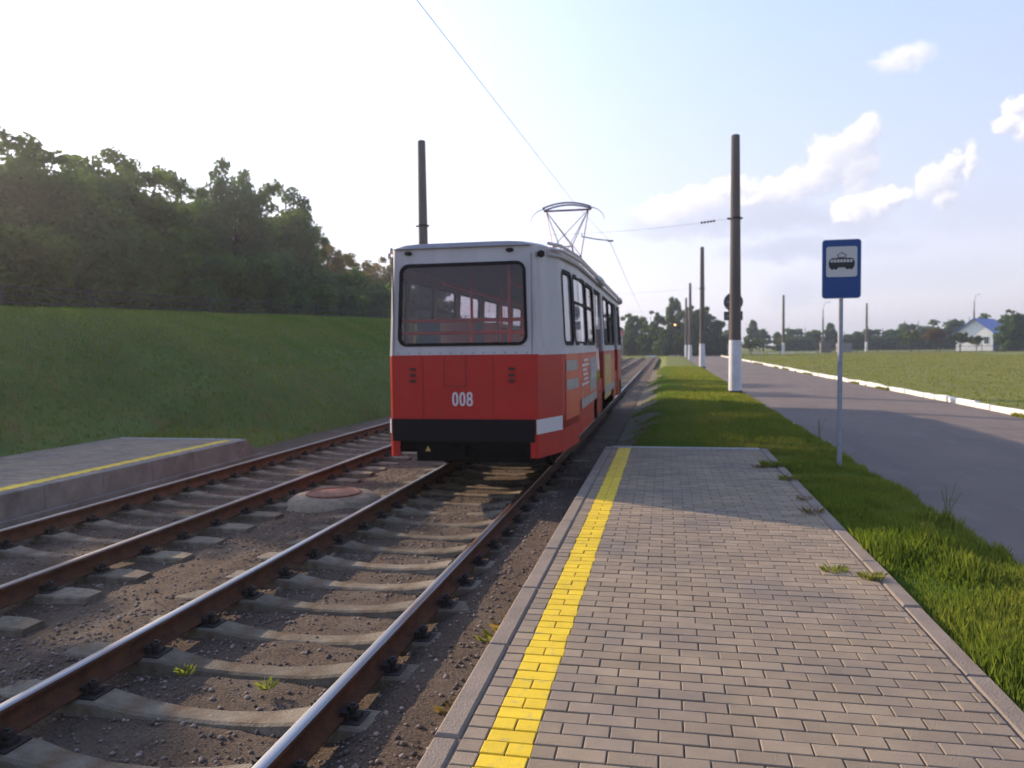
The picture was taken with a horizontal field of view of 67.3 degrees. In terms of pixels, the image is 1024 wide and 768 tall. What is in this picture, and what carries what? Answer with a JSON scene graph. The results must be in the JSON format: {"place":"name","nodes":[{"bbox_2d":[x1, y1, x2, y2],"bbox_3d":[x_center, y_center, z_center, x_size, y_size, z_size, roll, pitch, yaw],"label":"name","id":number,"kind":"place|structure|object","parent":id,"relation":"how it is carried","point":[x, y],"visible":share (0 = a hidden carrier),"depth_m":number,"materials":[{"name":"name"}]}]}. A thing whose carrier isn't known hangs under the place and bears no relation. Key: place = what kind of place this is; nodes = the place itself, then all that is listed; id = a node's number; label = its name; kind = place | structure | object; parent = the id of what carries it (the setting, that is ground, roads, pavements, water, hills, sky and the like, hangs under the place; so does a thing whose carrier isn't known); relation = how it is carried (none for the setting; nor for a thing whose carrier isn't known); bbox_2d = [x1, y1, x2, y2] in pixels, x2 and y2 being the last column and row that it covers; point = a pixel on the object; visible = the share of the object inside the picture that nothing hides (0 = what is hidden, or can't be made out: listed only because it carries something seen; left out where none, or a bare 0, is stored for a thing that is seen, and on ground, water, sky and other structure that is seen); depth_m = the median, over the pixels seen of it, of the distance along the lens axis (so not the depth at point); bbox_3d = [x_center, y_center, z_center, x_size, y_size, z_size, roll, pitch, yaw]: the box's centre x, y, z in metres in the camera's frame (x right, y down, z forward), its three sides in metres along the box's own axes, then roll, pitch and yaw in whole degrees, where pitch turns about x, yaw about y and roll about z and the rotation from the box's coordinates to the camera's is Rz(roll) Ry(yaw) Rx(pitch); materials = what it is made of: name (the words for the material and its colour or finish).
{"place":"outdoors","nodes":[
{"label":"outdoors","id":0,"kind":"place"},
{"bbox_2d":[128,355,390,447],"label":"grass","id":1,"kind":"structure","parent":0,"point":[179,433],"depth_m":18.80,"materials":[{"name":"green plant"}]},
{"bbox_2d":[0,309,1023,698],"bbox_3d":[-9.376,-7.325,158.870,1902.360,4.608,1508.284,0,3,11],"label":"ground","id":2,"kind":"structure","parent":0,"point":[152,423],"depth_m":17.65,"materials":[{"name":"green plant"}]},
{"bbox_2d":[0,222,81,307],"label":"bush","id":3,"kind":"object","parent":2,"relation":"on","point":[23,249],"visible":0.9,"depth_m":23.90,"materials":[{"name":"green plant"}]},
{"bbox_2d":[0,126,94,239],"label":"broadleaf tree","id":4,"kind":"object","parent":2,"relation":"on","point":[27,196],"visible":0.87,"depth_m":26.50,"materials":[{"name":"green plant"}]},
{"bbox_2d":[24,150,136,257],"bbox_3d":[-18.004,-5.691,30.917,5.777,7.322,5.863,-1,3,-9],"label":"broadleaf tree","id":5,"kind":"object","parent":2,"relation":"on","point":[98,194],"visible":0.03,"depth_m":31.10,"materials":[{"name":"green plant"}]},
{"bbox_2d":[3,219,160,308],"bbox_3d":[-16.530,-4.012,28.410,5.476,4.508,5.787,1,3,27],"label":"bush","id":6,"kind":"object","parent":2,"relation":"on","point":[103,269],"visible":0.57,"depth_m":28.15,"materials":[{"name":"green plant"}]},
{"bbox_2d":[33,146,191,248],"bbox_3d":[-18.640,-6.595,34.769,6.966,8.722,6.960,0,3,19],"label":"broadleaf tree","id":7,"kind":"object","parent":2,"relation":"on","point":[144,207],"visible":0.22,"depth_m":34.59,"materials":[{"name":"green plant"}]},
{"bbox_2d":[0,437,262,528],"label":"tram platform","id":8,"kind":"structure","parent":2,"relation":"on","point":[34,485],"depth_m":11.12,"materials":[{"name":"concrete"}]},
{"bbox_2d":[62,209,202,311],"bbox_3d":[-16.418,-4.440,31.620,6.820,4.999,6.055,-2,3,-24],"label":"bush","id":9,"kind":"object","parent":2,"relation":"on","point":[161,277],"visible":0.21,"depth_m":30.94,"materials":[{"name":"green plant"}]},
{"bbox_2d":[128,157,218,309],"bbox_3d":[-18.594,-7.027,39.524,5.987,8.898,6.515,0,3,14],"label":"broadleaf tree","id":10,"kind":"object","parent":2,"relation":"on","point":[176,186],"visible":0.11,"depth_m":39.22,"materials":[{"name":"green plant"}]},
{"bbox_2d":[169,187,233,256],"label":"broadleaf tree","id":11,"kind":"object","parent":2,"relation":"on","point":[214,227],"visible":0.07,"depth_m":43.18,"materials":[{"name":"green plant"}]},
{"bbox_2d":[0,305,417,456],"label":"grass","id":12,"kind":"structure","parent":2,"relation":"on","point":[356,323],"depth_m":18.65,"materials":[{"name":"green plant"}]},
{"bbox_2d":[191,157,281,258],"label":"broadleaf tree","id":13,"kind":"object","parent":2,"relation":"on","point":[244,210],"visible":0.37,"depth_m":45.13,"materials":[{"name":"green plant"}]},
{"bbox_2d":[0,284,507,323],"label":"rail fence","id":14,"kind":"object","parent":2,"relation":"on","point":[89,298],"visible":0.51,"depth_m":24.95,"materials":[{"name":"grey metal"}]},
{"bbox_2d":[229,249,314,314],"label":"bush","id":15,"kind":"object","parent":2,"relation":"on","point":[280,289],"visible":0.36,"depth_m":42.92,"materials":[{"name":"green plant"}]},
{"bbox_2d":[238,178,321,277],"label":"broadleaf tree","id":16,"kind":"object","parent":2,"relation":"on","point":[298,233],"visible":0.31,"depth_m":49.94,"materials":[{"name":"green plant"}]},
{"bbox_2d":[293,210,331,270],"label":"broadleaf tree","id":17,"kind":"object","parent":2,"relation":"on","point":[324,242],"visible":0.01,"depth_m":56.04,"materials":[{"name":"green plant"}]},
{"bbox_2d":[0,358,658,767],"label":"track bed","id":18,"kind":"object","parent":2,"relation":"on","point":[606,430],"visible":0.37,"depth_m":5.68,"materials":[{"name":"grey gravel"}]},
{"bbox_2d":[0,615,44,636],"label":"concrete sleeper","id":19,"kind":"object","parent":18,"relation":"on","point":[13,626],"visible":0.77,"depth_m":5.55,"materials":[{"name":"concrete"}]},
{"bbox_2d":[19,580,103,604],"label":"concrete sleeper","id":20,"kind":"object","parent":18,"relation":"on","point":[50,592],"visible":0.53,"depth_m":6.16,"materials":[{"name":"concrete"}]},
{"bbox_2d":[0,562,151,583],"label":"concrete sleeper","id":21,"kind":"object","parent":18,"relation":"on","point":[102,573],"visible":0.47,"depth_m":6.74,"materials":[{"name":"concrete"}]},
{"bbox_2d":[0,538,194,562],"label":"concrete sleeper","id":22,"kind":"object","parent":18,"relation":"on","point":[11,550],"visible":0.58,"depth_m":7.49,"materials":[{"name":"concrete"}]},
{"bbox_2d":[18,525,226,546],"bbox_3d":[-4.292,1.650,8.190,2.640,0.250,0.302,0,3,11],"label":"concrete sleeper","id":23,"kind":"object","parent":18,"relation":"on","point":[54,534],"visible":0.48,"depth_m":8.18,"materials":[{"name":"concrete"}]},
{"bbox_2d":[0,727,315,767],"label":"concrete sleeper","id":24,"kind":"object","parent":18,"relation":"on","point":[17,751],"visible":0.83,"depth_m":3.77,"materials":[{"name":"concrete"}]},
{"bbox_2d":[68,513,255,533],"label":"concrete sleeper","id":25,"kind":"object","parent":18,"relation":"on","point":[217,526],"visible":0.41,"depth_m":8.73,"materials":[{"name":"concrete"}]},
{"bbox_2d":[0,678,380,742],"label":"concrete sleeper","id":26,"kind":"object","parent":18,"relation":"on","point":[95,699],"visible":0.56,"depth_m":4.26,"materials":[{"name":"concrete"}]},
{"bbox_2d":[102,503,283,521],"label":"concrete sleeper","id":27,"kind":"object","parent":18,"relation":"on","point":[128,511],"visible":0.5,"depth_m":9.33,"materials":[{"name":"concrete"}]},
{"bbox_2d":[133,493,287,510],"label":"concrete sleeper","id":28,"kind":"object","parent":18,"relation":"on","point":[158,501],"visible":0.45,"depth_m":9.96,"materials":[{"name":"concrete"}]},
{"bbox_2d":[0,422,389,542],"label":"rail","id":29,"kind":"object","parent":28,"relation":"on","point":[23,531],"visible":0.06,"depth_m":10.12,"materials":[{"name":"metal"}]},
{"bbox_2d":[0,357,631,608],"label":"rail","id":30,"kind":"object","parent":28,"relation":"on","point":[18,590],"visible":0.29,"depth_m":7.68,"materials":[{"name":"metal"}]},
{"bbox_2d":[163,485,298,501],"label":"concrete sleeper","id":31,"kind":"object","parent":18,"relation":"on","point":[187,492],"visible":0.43,"depth_m":10.54,"materials":[{"name":"concrete"}]},
{"bbox_2d":[60,639,418,689],"bbox_3d":[-1.606,1.770,4.820,2.640,0.250,0.306,0,3,11],"label":"concrete sleeper","id":32,"kind":"object","parent":18,"relation":"on","point":[157,659],"visible":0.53,"depth_m":4.81,"materials":[{"name":"concrete"}]},
{"bbox_2d":[192,478,339,492],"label":"concrete sleeper","id":33,"kind":"object","parent":18,"relation":"on","point":[211,485],"visible":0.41,"depth_m":11.12,"materials":[{"name":"concrete"}]},
{"bbox_2d":[216,472,360,484],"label":"concrete sleeper","id":34,"kind":"object","parent":18,"relation":"on","point":[236,478],"visible":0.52,"depth_m":11.66,"materials":[{"name":"concrete"}]},
{"bbox_2d":[146,611,441,652],"bbox_3d":[-1.478,1.758,5.387,2.640,0.250,0.302,0,3,12],"label":"concrete sleeper","id":35,"kind":"object","parent":18,"relation":"on","point":[210,627],"visible":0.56,"depth_m":5.39,"materials":[{"name":"concrete"}]},
{"bbox_2d":[239,465,374,477],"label":"concrete sleeper","id":36,"kind":"object","parent":18,"relation":"on","point":[255,471],"visible":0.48,"depth_m":12.22,"materials":[{"name":"concrete"}]},
{"bbox_2d":[259,461,387,471],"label":"concrete sleeper","id":37,"kind":"object","parent":18,"relation":"on","point":[272,466],"visible":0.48,"depth_m":12.77,"materials":[{"name":"concrete"}]},
{"bbox_2d":[174,585,480,621],"bbox_3d":[-1.378,1.714,5.966,2.640,0.250,0.303,0,2,10],"label":"concrete sleeper","id":38,"kind":"object","parent":18,"relation":"on","point":[252,600],"visible":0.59,"depth_m":5.94,"materials":[{"name":"concrete"}]},
{"bbox_2d":[286,487,379,512],"bbox_3d":[-2.297,1.519,9.928,1.320,0.270,1.320,0,3,11],"label":"manhole","id":39,"kind":"object","parent":18,"relation":"on","point":[321,500],"visible":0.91,"depth_m":9.59,"materials":[{"name":"concrete"}]},
{"bbox_2d":[275,455,399,465],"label":"concrete sleeper","id":40,"kind":"object","parent":18,"relation":"on","point":[290,460],"visible":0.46,"depth_m":13.46,"materials":[{"name":"concrete"}]},
{"bbox_2d":[294,450,411,461],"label":"concrete sleeper","id":41,"kind":"object","parent":18,"relation":"on","point":[308,456],"visible":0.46,"depth_m":14.01,"materials":[{"name":"concrete"}]},
{"bbox_2d":[226,566,481,597],"bbox_3d":[-1.267,1.694,6.524,2.640,0.250,0.303,0,3,11],"label":"concrete sleeper","id":42,"kind":"object","parent":18,"relation":"on","point":[287,579],"visible":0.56,"depth_m":6.51,"materials":[{"name":"concrete"}]},
{"bbox_2d":[309,446,416,456],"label":"concrete sleeper","id":43,"kind":"object","parent":18,"relation":"on","point":[319,451],"visible":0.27,"depth_m":14.66,"materials":[{"name":"concrete"}]},
{"bbox_2d":[257,547,495,576],"bbox_3d":[-1.168,1.657,7.075,2.640,0.250,0.302,0,3,12],"label":"concrete sleeper","id":44,"kind":"object","parent":18,"relation":"on","point":[317,561],"visible":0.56,"depth_m":7.05,"materials":[{"name":"concrete"}]},
{"bbox_2d":[287,534,506,557],"bbox_3d":[-1.058,1.636,7.644,2.640,0.250,0.306,0,3,11],"label":"concrete sleeper","id":45,"kind":"object","parent":18,"relation":"on","point":[341,545],"visible":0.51,"depth_m":7.63,"materials":[{"name":"concrete"}]},
{"bbox_2d":[309,520,515,543],"bbox_3d":[-0.920,1.610,8.199,2.640,0.250,0.302,0,3,12],"label":"concrete sleeper","id":46,"kind":"object","parent":18,"relation":"on","point":[364,531],"visible":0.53,"depth_m":8.20,"materials":[{"name":"concrete"}]},
{"bbox_2d":[331,510,526,528],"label":"concrete sleeper","id":47,"kind":"object","parent":18,"relation":"on","point":[382,519],"visible":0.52,"depth_m":8.78,"materials":[{"name":"concrete"}]},
{"bbox_2d":[355,500,534,517],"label":"concrete sleeper","id":48,"kind":"object","parent":18,"relation":"on","point":[398,509],"visible":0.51,"depth_m":9.31,"materials":[{"name":"concrete"}]},
{"bbox_2d":[0,357,642,734],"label":"rail","id":49,"kind":"object","parent":48,"relation":"on","point":[25,709],"visible":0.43,"depth_m":5.23,"materials":[{"name":"metal"}]},
{"bbox_2d":[252,357,653,767],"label":"rail","id":50,"kind":"object","parent":48,"relation":"on","point":[309,732],"visible":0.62,"depth_m":4.75,"materials":[{"name":"metal"}]},
{"bbox_2d":[387,202,622,463],"bbox_3d":[0.794,-1.807,16.879,2.730,5.551,15.314,0,3,11],"label":"tram","id":51,"kind":"object","parent":50,"relation":"on","point":[544,380],"visible":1,"depth_m":9.86,"materials":[{"name":"red metal"}]},
{"bbox_2d":[380,491,542,507],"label":"concrete sleeper","id":52,"kind":"object","parent":18,"relation":"on","point":[414,499],"visible":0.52,"depth_m":9.86,"materials":[{"name":"concrete"}]},
{"bbox_2d":[392,483,562,498],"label":"concrete sleeper","id":53,"kind":"object","parent":18,"relation":"on","point":[427,490],"visible":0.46,"depth_m":10.41,"materials":[{"name":"concrete"}]},
{"bbox_2d":[401,477,556,490],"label":"concrete sleeper","id":54,"kind":"object","parent":18,"relation":"on","point":[440,483],"visible":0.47,"depth_m":11.01,"materials":[{"name":"concrete"}]},
{"bbox_2d":[423,464,566,476],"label":"concrete sleeper","id":55,"kind":"object","parent":18,"relation":"on","point":[461,470],"visible":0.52,"depth_m":12.12,"materials":[{"name":"concrete"}]},
{"bbox_2d":[416,470,583,484],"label":"concrete sleeper","id":56,"kind":"object","parent":18,"relation":"on","point":[450,477],"visible":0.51,"depth_m":11.53,"materials":[{"name":"concrete"}]},
{"bbox_2d":[432,460,574,470],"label":"concrete sleeper","id":57,"kind":"object","parent":18,"relation":"on","point":[472,465],"visible":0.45,"depth_m":12.70,"materials":[{"name":"concrete"}]},
{"bbox_2d":[473,455,590,465],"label":"concrete sleeper","id":58,"kind":"object","parent":18,"relation":"on","point":[568,460],"visible":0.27,"depth_m":13.14,"materials":[{"name":"concrete"}]},
{"bbox_2d":[319,238,359,274],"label":"broadleaf tree","id":59,"kind":"object","parent":2,"relation":"on","point":[338,265],"visible":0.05,"depth_m":66.05,"materials":[{"name":"green plant"}]},
{"bbox_2d":[328,267,373,316],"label":"bush","id":60,"kind":"object","parent":2,"relation":"on","point":[355,278],"visible":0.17,"depth_m":55.55,"materials":[{"name":"green plant"}]},
{"bbox_2d":[328,252,381,287],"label":"broadleaf tree","id":61,"kind":"object","parent":2,"relation":"on","point":[365,265],"visible":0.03,"depth_m":75.57,"materials":[{"name":"green plant"}]},
{"bbox_2d":[358,281,391,317],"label":"bush","id":62,"kind":"object","parent":2,"relation":"on","point":[376,296],"visible":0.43,"depth_m":61.14,"materials":[{"name":"green plant"}]},
{"bbox_2d":[366,256,411,289],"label":"broadleaf tree","id":63,"kind":"object","parent":2,"relation":"on","point":[387,277],"visible":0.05,"depth_m":83.06,"materials":[{"name":"green plant"}]},
{"bbox_2d":[416,140,429,318],"bbox_3d":[-3.215,-4.273,27.991,0.454,9.050,0.454,-3,3,-34],"label":"concrete pole","id":64,"kind":"object","parent":2,"relation":"on","point":[422,226],"visible":0.53,"depth_m":27.77,"materials":[{"name":"grey concrete"}]},
{"bbox_2d":[429,296,461,318],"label":"bush","id":65,"kind":"object","parent":2,"relation":"on","point":[449,305],"visible":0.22,"depth_m":87.71,"materials":[{"name":"green plant"}]},
{"bbox_2d":[620,313,645,355],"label":"broadleaf tree","id":66,"kind":"object","parent":2,"relation":"on","point":[631,333],"visible":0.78,"depth_m":126.03,"materials":[{"name":"green plant"}]},
{"bbox_2d":[635,310,665,355],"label":"broadleaf tree","id":67,"kind":"object","parent":2,"relation":"on","point":[644,341],"visible":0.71,"depth_m":123.77,"materials":[{"name":"green plant"}]},
{"bbox_2d":[652,326,674,355],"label":"broadleaf tree","id":68,"kind":"object","parent":2,"relation":"on","point":[662,345],"visible":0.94,"depth_m":119.70,"materials":[{"name":"green plant"}]},
{"bbox_2d":[663,297,682,355],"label":"broadleaf tree","id":69,"kind":"object","parent":2,"relation":"on","point":[669,317],"visible":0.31,"depth_m":125.28,"materials":[{"name":"green plant"}]},
{"bbox_2d":[673,305,699,355],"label":"broadleaf tree","id":70,"kind":"object","parent":2,"relation":"on","point":[679,316],"visible":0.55,"depth_m":121.69,"materials":[{"name":"green plant"}]},
{"bbox_2d":[688,283,691,359],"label":"concrete pole","id":71,"kind":"object","parent":2,"relation":"on","point":[690,331],"visible":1,"depth_m":88.73,"materials":[{"name":"concrete"}]},
{"bbox_2d":[698,247,704,367],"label":"concrete pole","id":72,"kind":"object","parent":2,"relation":"on","point":[702,335],"visible":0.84,"depth_m":56.83,"materials":[{"name":"grey concrete"}]},
{"bbox_2d":[692,306,718,354],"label":"broadleaf tree","id":73,"kind":"object","parent":2,"relation":"on","point":[708,316],"visible":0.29,"depth_m":123.15,"materials":[{"name":"green plant"}]},
{"bbox_2d":[705,316,728,355],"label":"broadleaf tree","id":74,"kind":"object","parent":2,"relation":"on","point":[719,345],"visible":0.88,"depth_m":121.81,"materials":[{"name":"green plant"}]},
{"bbox_2d":[416,446,1023,767],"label":"tram platform","id":75,"kind":"structure","parent":2,"relation":"on","point":[684,607],"depth_m":4.04,"materials":[{"name":"brick"}]},
{"bbox_2d":[856,569,889,580],"bbox_3d":[2.466,1.304,5.243,0.180,0.053,0.193,-2,3,-32],"label":"grass tuft","id":76,"kind":"object","parent":75,"relation":"on","point":[875,576],"visible":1,"depth_m":5.23,"materials":[{"name":"green plant"}]},
{"bbox_2d":[727,134,742,392],"bbox_3d":[7.498,-3.931,25.820,0.454,8.750,0.454,-3,3,-34],"label":"concrete pole","id":77,"kind":"object","parent":2,"relation":"on","point":[735,368],"visible":0.88,"depth_m":25.70,"materials":[{"name":"grey concrete"}]},
{"bbox_2d":[743,320,759,350],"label":"conifer","id":78,"kind":"object","parent":2,"relation":"on","point":[752,330],"visible":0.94,"depth_m":176.56,"materials":[{"name":"green plant"}]},
{"bbox_2d":[772,328,802,350],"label":"broadleaf tree","id":79,"kind":"object","parent":2,"relation":"on","point":[792,347],"visible":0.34,"depth_m":175.09,"materials":[{"name":"green plant"}]},
{"bbox_2d":[780,328,824,350],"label":"broadleaf tree","id":80,"kind":"object","parent":2,"relation":"on","point":[806,343],"visible":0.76,"depth_m":172.59,"materials":[{"name":"green plant"}]},
{"bbox_2d":[820,322,837,346],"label":"conifer","id":81,"kind":"object","parent":2,"relation":"on","point":[830,332],"visible":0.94,"depth_m":173.26,"materials":[{"name":"green plant"}]},
{"bbox_2d":[822,239,861,466],"bbox_3d":[4.383,-0.327,10.267,0.490,3.180,0.086,0,3,11],"label":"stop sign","id":82,"kind":"object","parent":2,"relation":"on","point":[841,269],"visible":0.98,"depth_m":10.19,"materials":[{"name":"metal"}]},
{"bbox_2d":[846,331,872,349],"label":"broadleaf tree","id":83,"kind":"object","parent":2,"relation":"on","point":[854,344],"visible":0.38,"depth_m":170.49,"materials":[{"name":"green plant"}]},
{"bbox_2d":[706,387,1023,711],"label":"grass","id":84,"kind":"structure","parent":2,"relation":"on","point":[902,545],"depth_m":5.86,"materials":[{"name":"green plant"}]},
{"bbox_2d":[856,329,903,349],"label":"broadleaf tree","id":85,"kind":"object","parent":2,"relation":"on","point":[886,341],"visible":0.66,"depth_m":169.16,"materials":[{"name":"green plant"}]},
{"bbox_2d":[886,321,920,349],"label":"broadleaf tree","id":86,"kind":"object","parent":2,"relation":"on","point":[905,345],"visible":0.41,"depth_m":168.83,"materials":[{"name":"green plant"}]},
{"bbox_2d":[898,329,921,346],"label":"sapling","id":87,"kind":"object","parent":2,"relation":"on","point":[910,336],"visible":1,"depth_m":128.46,"materials":[{"name":"green plant"}]},
{"bbox_2d":[896,321,942,349],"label":"broadleaf tree","id":88,"kind":"object","parent":2,"relation":"on","point":[922,329],"visible":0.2,"depth_m":168.51,"materials":[{"name":"green plant"}]},
{"bbox_2d":[817,344,1023,353],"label":"fence","id":89,"kind":"object","parent":2,"relation":"on","point":[918,346],"visible":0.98,"depth_m":120.65,"materials":[{"name":"grey"}]},
{"bbox_2d":[921,328,946,351],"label":"sapling","id":90,"kind":"object","parent":2,"relation":"on","point":[935,335],"visible":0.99,"depth_m":128.01,"materials":[{"name":"brown plant"}]},
{"bbox_2d":[921,319,950,349],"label":"broadleaf tree","id":91,"kind":"object","parent":2,"relation":"on","point":[935,323],"visible":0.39,"depth_m":168.15,"materials":[{"name":"green plant"}]},
{"bbox_2d":[952,332,972,351],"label":"sapling","id":92,"kind":"object","parent":2,"relation":"on","point":[961,338],"visible":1,"depth_m":126.25,"materials":[{"name":"green plant"}]},
{"bbox_2d":[992,309,1023,350],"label":"broadleaf tree","id":93,"kind":"object","parent":2,"relation":"on","point":[1005,335],"visible":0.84,"depth_m":124.42,"materials":[{"name":"green plant"}]},
{"bbox_2d":[0,0,1023,344],"label":"sky","id":94,"kind":"structure","parent":0,"point":[896,127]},
{"bbox_2d":[616,367,663,445],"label":"path","id":95,"kind":"structure","parent":0,"point":[647,394],"depth_m":19.85,"materials":[{"name":"concrete"}]},
{"bbox_2d":[620,367,704,446],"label":"grass","id":96,"kind":"structure","parent":0,"point":[658,434],"depth_m":16.64,"materials":[{"name":"green plant"}]},
{"bbox_2d":[665,366,842,453],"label":"grass","id":97,"kind":"structure","parent":0,"point":[730,431],"depth_m":16.92,"materials":[{"name":"green plant"}]},
{"bbox_2d":[683,355,1023,565],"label":"road","id":98,"kind":"structure","parent":0,"point":[929,449],"depth_m":13.71,"materials":[{"name":"grey asphalt"}]},
{"bbox_2d":[723,352,1023,409],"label":"grass","id":99,"kind":"structure","parent":0,"point":[859,360],"depth_m":54.32,"materials":[{"name":"green plant"}]},
{"bbox_2d":[953,318,1001,350],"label":"house","id":100,"kind":"structure","parent":0,"point":[982,327],"depth_m":134.36,"materials":[{"name":"grey paint"}]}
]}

